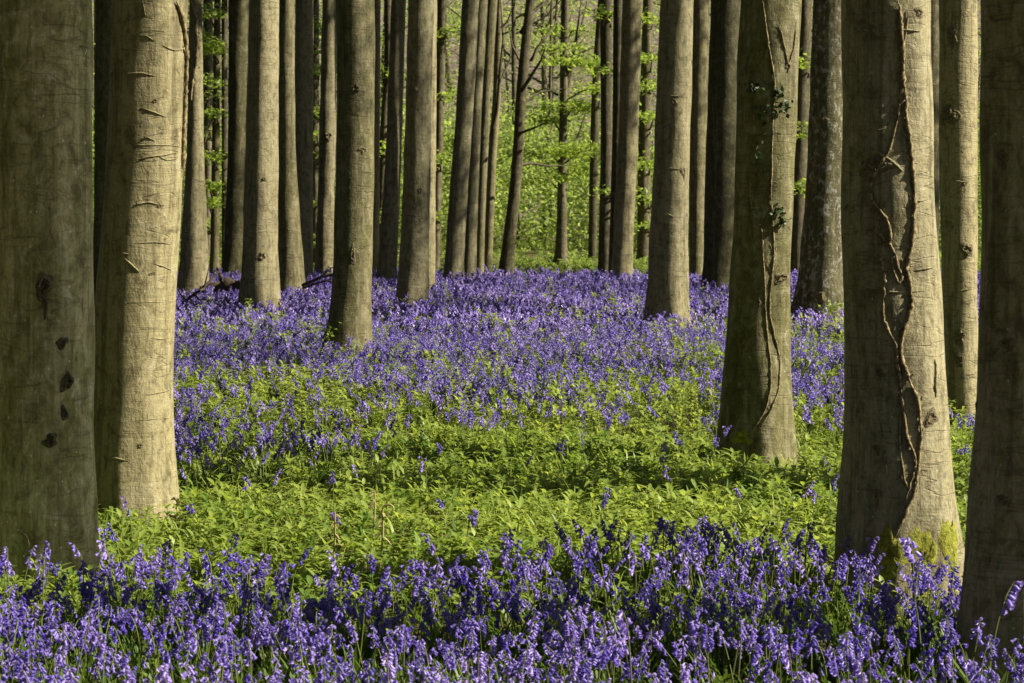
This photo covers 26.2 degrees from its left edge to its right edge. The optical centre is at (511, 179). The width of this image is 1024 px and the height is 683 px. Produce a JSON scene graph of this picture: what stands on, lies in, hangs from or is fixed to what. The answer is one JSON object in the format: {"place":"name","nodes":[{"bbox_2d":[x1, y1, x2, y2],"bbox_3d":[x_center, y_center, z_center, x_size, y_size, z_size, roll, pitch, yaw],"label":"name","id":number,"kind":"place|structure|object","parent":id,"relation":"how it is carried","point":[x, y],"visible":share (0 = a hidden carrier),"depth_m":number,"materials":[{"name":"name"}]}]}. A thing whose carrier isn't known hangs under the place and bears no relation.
{"place":"outdoors","nodes":[
{"label":"outdoors","id":0,"kind":"place"},
{"bbox_2d":[3,0,981,682],"bbox_3d":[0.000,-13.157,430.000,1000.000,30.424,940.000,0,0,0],"label":"ground","id":1,"kind":"structure","parent":0,"point":[533,252],"depth_m":22.04,"materials":[{"name":"plant"}]},
{"bbox_2d":[14,639,35,682],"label":"bluebell","id":2,"kind":"object","parent":1,"relation":"on","point":[27,653],"visible":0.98,"depth_m":7.80,"materials":[{"name":"purple plant"}]},
{"bbox_2d":[26,618,47,682],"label":"bluebell","id":3,"kind":"object","parent":1,"relation":"on","point":[29,633],"visible":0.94,"depth_m":7.85,"materials":[{"name":"purple plant"}]},
{"bbox_2d":[32,662,46,682],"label":"bluebell","id":4,"kind":"object","parent":1,"relation":"on","point":[42,673],"visible":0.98,"depth_m":7.87,"materials":[{"name":"purple plant"}]},
{"bbox_2d":[0,0,100,600],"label":"beech tree","id":5,"kind":"object","parent":1,"relation":"on","point":[48,487],"visible":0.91,"depth_m":10.55,"materials":[{"name":"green plant"}]},
{"bbox_2d":[92,634,106,682],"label":"bluebell","id":6,"kind":"object","parent":1,"relation":"on","point":[102,650],"visible":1,"depth_m":7.79,"materials":[{"name":"purple plant"}]},
{"bbox_2d":[88,650,111,682],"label":"bluebell","id":7,"kind":"object","parent":1,"relation":"on","point":[106,667],"visible":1,"depth_m":7.77,"materials":[{"name":"purple plant"}]},
{"bbox_2d":[93,0,112,307],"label":"beech tree","id":8,"kind":"object","parent":1,"relation":"on","point":[103,34],"visible":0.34,"depth_m":27.57,"materials":[{"name":"brown plant"}]},
{"bbox_2d":[88,651,122,682],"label":"bluebell","id":9,"kind":"object","parent":1,"relation":"on","point":[112,665],"visible":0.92,"depth_m":7.92,"materials":[{"name":"purple plant"}]},
{"bbox_2d":[120,665,135,682],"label":"bluebell","id":10,"kind":"object","parent":1,"relation":"on","point":[128,674],"visible":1,"depth_m":7.52,"materials":[{"name":"purple plant"}]},
{"bbox_2d":[106,651,165,682],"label":"bluebell","id":11,"kind":"object","parent":1,"relation":"on","point":[124,662],"visible":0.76,"depth_m":7.82,"materials":[{"name":"purple plant"}]},
{"bbox_2d":[94,0,187,536],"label":"beech tree","id":12,"kind":"object","parent":1,"relation":"on","point":[134,434],"visible":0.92,"depth_m":12.71,"materials":[{"name":"beige plant"}]},
{"bbox_2d":[176,0,189,174],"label":"ivy vine","id":13,"kind":"object","parent":12,"relation":"attached to","point":[182,16],"visible":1,"depth_m":12.88,"materials":[{"name":"brown wood"}]},
{"bbox_2d":[156,663,172,682],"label":"bluebell","id":14,"kind":"object","parent":1,"relation":"on","point":[164,677],"visible":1,"depth_m":7.27,"materials":[{"name":"purple plant"}]},
{"bbox_2d":[179,663,197,682],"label":"bluebell","id":15,"kind":"object","parent":1,"relation":"on","point":[186,672],"visible":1,"depth_m":7.49,"materials":[{"name":"purple plant"}]},
{"bbox_2d":[177,0,208,307],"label":"beech tree","id":16,"kind":"object","parent":1,"relation":"on","point":[193,264],"visible":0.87,"depth_m":32.88,"materials":[{"name":"brown plant"}]},
{"bbox_2d":[190,1,202,99],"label":"ivy vine","id":17,"kind":"object","parent":16,"relation":"attached to","point":[196,55],"visible":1,"depth_m":32.89,"materials":[{"name":"brown wood"}]},
{"bbox_2d":[177,266,220,309],"bbox_3d":[-4.217,1.456,29.702,0.658,0.589,0.421,0,0,-20],"label":"fallen branch","id":18,"kind":"object","parent":1,"relation":"on","point":[203,288],"visible":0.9,"depth_m":29.70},
{"bbox_2d":[195,652,207,682],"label":"bluebell","id":19,"kind":"object","parent":1,"relation":"on","point":[200,666],"visible":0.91,"depth_m":7.79,"materials":[{"name":"purple plant"}]},
{"bbox_2d":[179,638,228,682],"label":"bluebell","id":20,"kind":"object","parent":1,"relation":"on","point":[221,645],"visible":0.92,"depth_m":7.86,"materials":[{"name":"purple plant"}]},
{"bbox_2d":[186,0,221,258],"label":"beech tree","id":21,"kind":"object","parent":1,"relation":"on","point":[207,30],"visible":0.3,"depth_m":52.27,"materials":[{"name":"brown plant"}]},
{"bbox_2d":[182,0,227,271],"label":"beech tree","id":22,"kind":"object","parent":1,"relation":"on","point":[213,185],"visible":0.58,"depth_m":47.38,"materials":[{"name":"green plant"}]},
{"bbox_2d":[200,656,218,682],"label":"bluebell","id":23,"kind":"object","parent":1,"relation":"on","point":[211,668],"visible":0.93,"depth_m":7.71,"materials":[{"name":"purple plant"}]},
{"bbox_2d":[200,267,240,305],"bbox_3d":[-4.351,1.632,32.576,0.452,0.716,1.249,0,0,-39],"label":"fallen log","id":24,"kind":"object","parent":1,"relation":"on","point":[225,284],"visible":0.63,"depth_m":32.28,"materials":[{"name":"wood"}]},
{"bbox_2d":[221,0,227,271],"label":"beech tree","id":25,"kind":"object","parent":1,"relation":"on","point":[224,24],"visible":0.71,"depth_m":46.54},
{"bbox_2d":[226,632,240,682],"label":"bluebell","id":26,"kind":"object","parent":1,"relation":"on","point":[231,654],"visible":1,"depth_m":7.69,"materials":[{"name":"purple plant"}]},
{"bbox_2d":[222,0,249,279],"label":"beech tree","id":27,"kind":"object","parent":1,"relation":"on","point":[238,24],"visible":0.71,"depth_m":37.72,"materials":[{"name":"brown plant"}]},
{"bbox_2d":[220,656,260,682],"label":"bluebell","id":28,"kind":"object","parent":1,"relation":"on","point":[228,673],"visible":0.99,"depth_m":7.67,"materials":[{"name":"purple plant"}]},
{"bbox_2d":[236,0,283,319],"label":"beech tree","id":29,"kind":"object","parent":1,"relation":"on","point":[260,278],"visible":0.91,"depth_m":29.17,"materials":[{"name":"brown plant"}]},
{"bbox_2d":[244,639,282,682],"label":"bluebell","id":30,"kind":"object","parent":1,"relation":"on","point":[250,658],"visible":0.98,"depth_m":7.84,"materials":[{"name":"purple plant"}]},
{"bbox_2d":[278,0,306,294],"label":"beech tree","id":31,"kind":"object","parent":1,"relation":"on","point":[291,260],"visible":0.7,"depth_m":33.45,"materials":[{"name":"brown plant"}]},
{"bbox_2d":[290,635,307,681],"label":"bluebell","id":32,"kind":"object","parent":1,"relation":"on","point":[302,652],"visible":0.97,"depth_m":7.90,"materials":[{"name":"purple plant"}]},
{"bbox_2d":[295,0,313,279],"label":"beech tree","id":33,"kind":"object","parent":1,"relation":"on","point":[304,109],"visible":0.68,"depth_m":37.76,"materials":[{"name":"brown plant"}]},
{"bbox_2d":[316,657,331,682],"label":"bluebell","id":34,"kind":"object","parent":1,"relation":"on","point":[320,675],"visible":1,"depth_m":7.33,"materials":[{"name":"purple plant"}]},
{"bbox_2d":[314,0,336,279],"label":"beech tree","id":35,"kind":"object","parent":1,"relation":"on","point":[324,246],"visible":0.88,"depth_m":39.73,"materials":[{"name":"brown plant"}]},
{"bbox_2d":[317,322,340,356],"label":"beech seedling","id":36,"kind":"object","parent":1,"relation":"on","point":[328,330],"visible":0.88,"depth_m":22.87,"materials":[{"name":"green plant"}]},
{"bbox_2d":[323,655,347,682],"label":"bluebell","id":37,"kind":"object","parent":1,"relation":"on","point":[340,668],"visible":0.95,"depth_m":7.84,"materials":[{"name":"purple plant"}]},
{"bbox_2d":[328,512,344,572],"bbox_3d":[-0.874,1.830,10.898,0.093,0.373,0.090,0,0,24],"label":"dry stalk","id":38,"kind":"object","parent":1,"relation":"on","point":[335,526],"visible":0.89,"depth_m":10.90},
{"bbox_2d":[320,0,376,364],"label":"beech tree","id":39,"kind":"object","parent":1,"relation":"on","point":[350,310],"visible":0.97,"depth_m":22.94,"materials":[{"name":"brown plant"}]},
{"bbox_2d":[294,0,405,267],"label":"beech tree","id":40,"kind":"object","parent":1,"relation":"on","point":[317,24],"visible":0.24,"depth_m":49.90,"materials":[{"name":"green plant"}]},
{"bbox_2d":[362,661,375,682],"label":"bluebell","id":41,"kind":"object","parent":1,"relation":"on","point":[368,674],"visible":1,"depth_m":7.63,"materials":[{"name":"purple plant"}]},
{"bbox_2d":[369,490,379,552],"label":"dry stalk","id":42,"kind":"object","parent":1,"relation":"on","point":[374,500],"visible":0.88,"depth_m":11.60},
{"bbox_2d":[372,0,380,272],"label":"beech tree","id":43,"kind":"object","parent":1,"relation":"on","point":[376,143],"visible":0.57,"depth_m":41.49,"materials":[{"name":"brown plant"}]},
{"bbox_2d":[374,503,393,575],"bbox_3d":[-0.655,1.815,11.092,0.083,0.365,0.098,0,0,43],"label":"dry stalk","id":44,"kind":"object","parent":1,"relation":"on","point":[382,526],"visible":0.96,"depth_m":11.10,"materials":[{"name":"plant"}]},
{"bbox_2d":[380,653,396,682],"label":"bluebell","id":45,"kind":"object","parent":1,"relation":"on","point":[392,670],"visible":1,"depth_m":7.44,"materials":[{"name":"purple plant"}]},
{"bbox_2d":[376,0,405,290],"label":"beech tree","id":46,"kind":"object","parent":1,"relation":"on","point":[388,250],"visible":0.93,"depth_m":37.78,"materials":[{"name":"brown plant"}]},
{"bbox_2d":[379,0,406,237],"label":"beech tree","id":47,"kind":"object","parent":1,"relation":"on","point":[385,70],"visible":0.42,"depth_m":45.44,"materials":[{"name":"brown plant"}]},
{"bbox_2d":[388,643,402,679],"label":"bluebell","id":48,"kind":"object","parent":1,"relation":"on","point":[395,663],"visible":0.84,"depth_m":7.76,"materials":[{"name":"purple plant"}]},
{"bbox_2d":[389,624,410,682],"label":"bluebell","id":49,"kind":"object","parent":1,"relation":"on","point":[401,640],"visible":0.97,"depth_m":7.89,"materials":[{"name":"purple plant"}]},
{"bbox_2d":[391,0,433,325],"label":"beech tree","id":50,"kind":"object","parent":1,"relation":"on","point":[413,277],"visible":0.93,"depth_m":29.89,"materials":[{"name":"brown plant"}]},
{"bbox_2d":[408,662,433,682],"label":"bluebell","id":51,"kind":"object","parent":1,"relation":"on","point":[424,677],"visible":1,"depth_m":7.87,"materials":[{"name":"purple plant"}]},
{"bbox_2d":[400,0,460,270],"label":"beech tree","id":52,"kind":"object","parent":1,"relation":"on","point":[441,41],"visible":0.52,"depth_m":45.46,"materials":[{"name":"brown plant"}]},
{"bbox_2d":[428,0,436,295],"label":"beech tree","id":53,"kind":"object","parent":1,"relation":"on","point":[432,242],"visible":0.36,"depth_m":33.77,"materials":[{"name":"brown plant"}]},
{"bbox_2d":[429,665,448,682],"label":"bluebell","id":54,"kind":"object","parent":1,"relation":"on","point":[432,669],"visible":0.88,"depth_m":7.75,"materials":[{"name":"purple plant"}]},
{"bbox_2d":[442,0,478,282],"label":"beech tree","id":55,"kind":"object","parent":1,"relation":"on","point":[455,234],"visible":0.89,"depth_m":37.37,"materials":[{"name":"brown plant"}]},
{"bbox_2d":[438,504,497,557],"bbox_3d":[-0.226,1.808,10.967,0.311,0.350,0.297,0,0,-3],"label":"bluebell","id":56,"kind":"object","parent":1,"relation":"on","point":[474,517],"visible":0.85,"depth_m":10.94,"materials":[{"name":"purple plant"}]},
{"bbox_2d":[464,0,487,283],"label":"beech tree","id":57,"kind":"object","parent":1,"relation":"on","point":[470,261],"visible":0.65,"depth_m":38.15,"materials":[{"name":"brown plant"}]},
{"bbox_2d":[472,651,486,682],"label":"bluebell","id":58,"kind":"object","parent":1,"relation":"on","point":[482,668],"visible":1,"depth_m":7.71,"materials":[{"name":"purple plant"}]},
{"bbox_2d":[476,0,496,275],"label":"beech tree","id":59,"kind":"object","parent":1,"relation":"on","point":[488,65],"visible":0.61,"depth_m":40.89,"materials":[{"name":"brown plant"}]},
{"bbox_2d":[0,262,979,682],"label":"leafy ground cover","id":60,"kind":"object","parent":1,"relation":"on","point":[626,460],"visible":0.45,"depth_m":13.23,"materials":[{"name":"green plant"}]},
{"bbox_2d":[484,0,511,274],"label":"beech tree","id":61,"kind":"object","parent":1,"relation":"on","point":[493,144],"visible":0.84,"depth_m":42.92,"materials":[{"name":"brown plant"}]},
{"bbox_2d":[498,660,513,682],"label":"bluebell","id":62,"kind":"object","parent":1,"relation":"on","point":[507,673],"visible":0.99,"depth_m":7.91,"materials":[{"name":"purple plant"}]},
{"bbox_2d":[0,265,1023,682],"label":"bluebell carpet","id":63,"kind":"object","parent":1,"relation":"on","point":[188,641],"visible":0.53,"depth_m":9.68,"materials":[{"name":"purple plant"}]},
{"bbox_2d":[301,268,332,288],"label":"fallen branch","id":64,"kind":"object","parent":63,"relation":"on","point":[307,284],"visible":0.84,"depth_m":28.73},
{"bbox_2d":[524,648,541,682],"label":"bluebell","id":65,"kind":"object","parent":1,"relation":"on","point":[529,662],"visible":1,"depth_m":7.75,"materials":[{"name":"purple plant"}]},
{"bbox_2d":[498,0,572,276],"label":"beech tree","id":66,"kind":"object","parent":1,"relation":"on","point":[507,256],"visible":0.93,"depth_m":42.14,"materials":[{"name":"brown plant"}]},
{"bbox_2d":[92,0,981,254],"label":"woodland","id":67,"kind":"object","parent":1,"relation":"on","point":[546,191],"visible":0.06,"depth_m":64.94,"materials":[{"name":"green plant"}]},
{"bbox_2d":[541,666,555,682],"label":"bluebell","id":68,"kind":"object","parent":1,"relation":"on","point":[550,675],"visible":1,"depth_m":7.37,"materials":[{"name":"purple plant"}]},
{"bbox_2d":[537,376,582,442],"bbox_3d":[0.363,1.755,16.619,0.329,0.538,0.354,0,0,-38],"label":"beech seedling","id":69,"kind":"object","parent":1,"relation":"on","point":[551,389],"visible":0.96,"depth_m":16.62,"materials":[{"name":"green plant"}]},
{"bbox_2d":[496,0,646,268],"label":"beech tree","id":70,"kind":"object","parent":1,"relation":"on","point":[564,154],"visible":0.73,"depth_m":48.23,"materials":[{"name":"green plant"}]},
{"bbox_2d":[178,237,980,275],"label":"undergrowth","id":71,"kind":"object","parent":1,"relation":"on","point":[582,260],"visible":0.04,"depth_m":49.74,"materials":[{"name":"green plant"}]},
{"bbox_2d":[576,652,591,681],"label":"bluebell","id":72,"kind":"object","parent":1,"relation":"on","point":[582,675],"visible":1,"depth_m":7.74,"materials":[{"name":"purple plant"}]},
{"bbox_2d":[587,0,600,270],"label":"beech tree","id":73,"kind":"object","parent":1,"relation":"on","point":[593,174],"visible":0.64,"depth_m":47.85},
{"bbox_2d":[594,639,611,682],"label":"bluebell","id":74,"kind":"object","parent":1,"relation":"on","point":[604,658],"visible":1,"depth_m":7.82,"materials":[{"name":"purple plant"}]},
{"bbox_2d":[568,0,650,274],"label":"beech tree","id":75,"kind":"object","parent":1,"relation":"on","point":[605,15],"visible":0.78,"depth_m":41.56,"materials":[{"name":"brown plant"}]},
{"bbox_2d":[598,291,627,321],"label":"beech seedling","id":76,"kind":"object","parent":1,"relation":"on","point":[613,301],"visible":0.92,"depth_m":27.44,"materials":[{"name":"green plant"}]},
{"bbox_2d":[608,0,621,273],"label":"beech tree","id":77,"kind":"object","parent":1,"relation":"on","point":[617,13],"visible":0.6,"depth_m":39.23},
{"bbox_2d":[573,0,659,266],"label":"beech tree","id":78,"kind":"object","parent":1,"relation":"on","point":[644,161],"visible":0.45,"depth_m":50.44,"materials":[{"name":"brown plant"}]},
{"bbox_2d":[616,610,632,682],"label":"bluebell","id":79,"kind":"object","parent":1,"relation":"on","point":[622,626],"visible":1,"depth_m":7.92,"materials":[{"name":"purple plant"}]},
{"bbox_2d":[611,0,641,283],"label":"beech tree","id":80,"kind":"object","parent":1,"relation":"on","point":[623,234],"visible":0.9,"depth_m":37.35,"materials":[{"name":"brown plant"}]},
{"bbox_2d":[639,0,693,338],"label":"beech tree","id":81,"kind":"object","parent":1,"relation":"on","point":[668,279],"visible":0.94,"depth_m":26.66,"materials":[{"name":"brown plant"}]},
{"bbox_2d":[662,376,691,404],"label":"beech seedling","id":82,"kind":"object","parent":1,"relation":"on","point":[674,385],"visible":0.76,"depth_m":18.34,"materials":[{"name":"green plant"}]},
{"bbox_2d":[679,662,693,682],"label":"bluebell","id":83,"kind":"object","parent":1,"relation":"on","point":[685,676],"visible":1,"depth_m":7.64,"materials":[{"name":"purple plant"}]},
{"bbox_2d":[689,0,709,281],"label":"beech tree","id":84,"kind":"object","parent":1,"relation":"on","point":[700,54],"visible":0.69,"depth_m":38.13,"materials":[{"name":"brown plant"}]},
{"bbox_2d":[696,336,724,396],"bbox_3d":[1.861,1.737,20.528,0.298,0.569,0.384,0,0,0],"label":"beech seedling","id":85,"kind":"object","parent":1,"relation":"on","point":[716,354],"visible":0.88,"depth_m":20.44,"materials":[{"name":"green plant"}]},
{"bbox_2d":[700,0,740,302],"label":"beech tree","id":86,"kind":"object","parent":1,"relation":"on","point":[719,190],"visible":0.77,"depth_m":34.26,"materials":[{"name":"brown plant"}]},
{"bbox_2d":[712,0,801,482],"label":"beech tree","id":87,"kind":"object","parent":1,"relation":"on","point":[745,387],"visible":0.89,"depth_m":14.65,"materials":[{"name":"beige plant"}]},
{"bbox_2d":[736,0,796,437],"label":"ivy vine","id":88,"kind":"object","parent":87,"relation":"attached to","point":[782,222],"visible":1,"depth_m":14.62,"materials":[{"name":"brown wood"}]},
{"bbox_2d":[780,643,795,682],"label":"bluebell","id":89,"kind":"object","parent":1,"relation":"on","point":[785,655],"visible":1,"depth_m":7.84,"materials":[{"name":"purple plant"}]},
{"bbox_2d":[790,0,811,279],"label":"beech tree","id":90,"kind":"object","parent":1,"relation":"on","point":[800,169],"visible":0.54,"depth_m":40.42,"materials":[{"name":"brown plant"}]},
{"bbox_2d":[796,348,827,373],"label":"beech seedling","id":91,"kind":"object","parent":1,"relation":"on","point":[814,353],"visible":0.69,"depth_m":20.35,"materials":[{"name":"green plant"}]},
{"bbox_2d":[790,0,843,336],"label":"beech tree","id":92,"kind":"object","parent":1,"relation":"on","point":[820,278],"visible":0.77,"depth_m":27.83,"materials":[{"name":"brown plant"}]},
{"bbox_2d":[818,299,843,336],"bbox_3d":[3.793,1.717,26.002,0.321,0.612,0.337,0,0,0],"label":"beech seedling","id":93,"kind":"object","parent":1,"relation":"on","point":[832,308],"visible":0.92,"depth_m":26.02,"materials":[{"name":"green plant"}]},
{"bbox_2d":[826,649,842,682],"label":"bluebell","id":94,"kind":"object","parent":1,"relation":"on","point":[833,669],"visible":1,"depth_m":7.76,"materials":[{"name":"purple plant"}]},
{"bbox_2d":[836,646,849,679],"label":"bluebell","id":95,"kind":"object","parent":1,"relation":"on","point":[841,662],"visible":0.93,"depth_m":7.92,"materials":[{"name":"purple plant"}]},
{"bbox_2d":[852,658,866,682],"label":"bluebell","id":96,"kind":"object","parent":1,"relation":"on","point":[856,667],"visible":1,"depth_m":7.83,"materials":[{"name":"purple plant"}]},
{"bbox_2d":[875,666,891,682],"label":"bluebell","id":97,"kind":"object","parent":1,"relation":"on","point":[884,680],"visible":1,"depth_m":7.42,"materials":[{"name":"purple plant"}]},
{"bbox_2d":[830,0,964,624],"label":"beech tree","id":98,"kind":"object","parent":1,"relation":"on","point":[872,502],"visible":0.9,"depth_m":10.02,"materials":[{"name":"beige plant"}]},
{"bbox_2d":[868,0,923,538],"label":"ivy vine","id":99,"kind":"object","parent":98,"relation":"attached to","point":[917,400],"visible":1,"depth_m":9.99,"materials":[{"name":"plant"}]},
{"bbox_2d":[893,537,956,620],"bbox_3d":[1.785,1.778,9.609,0.329,0.469,0.286,0,0,-44],"label":"bluebell","id":100,"kind":"object","parent":1,"relation":"on","point":[908,551],"visible":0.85,"depth_m":9.53,"materials":[{"name":"purple plant"}]},
{"bbox_2d":[931,0,938,247],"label":"beech tree","id":101,"kind":"object","parent":1,"relation":"on","point":[935,39],"visible":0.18,"depth_m":31.74,"materials":[{"name":"brown plant"}]},
{"bbox_2d":[939,654,952,682],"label":"bluebell","id":102,"kind":"object","parent":1,"relation":"on","point":[948,668],"visible":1,"depth_m":7.78,"materials":[{"name":"purple plant"}]},
{"bbox_2d":[939,0,977,431],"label":"beech tree","id":103,"kind":"object","parent":1,"relation":"on","point":[958,99],"visible":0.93,"depth_m":16.88,"materials":[{"name":"beige plant"}]},
{"bbox_2d":[972,663,988,682],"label":"bluebell","id":104,"kind":"object","parent":1,"relation":"on","point":[982,677],"visible":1,"depth_m":7.39,"materials":[{"name":"purple plant"}]},
{"bbox_2d":[938,581,1023,682],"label":"bluebell","id":105,"kind":"object","parent":1,"relation":"on","point":[1012,597],"visible":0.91,"depth_m":8.29,"materials":[{"name":"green plant"}]},
{"bbox_2d":[951,0,1023,682],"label":"beech tree","id":106,"kind":"object","parent":1,"relation":"on","point":[993,569],"visible":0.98,"depth_m":8.49,"materials":[{"name":"brown plant"}]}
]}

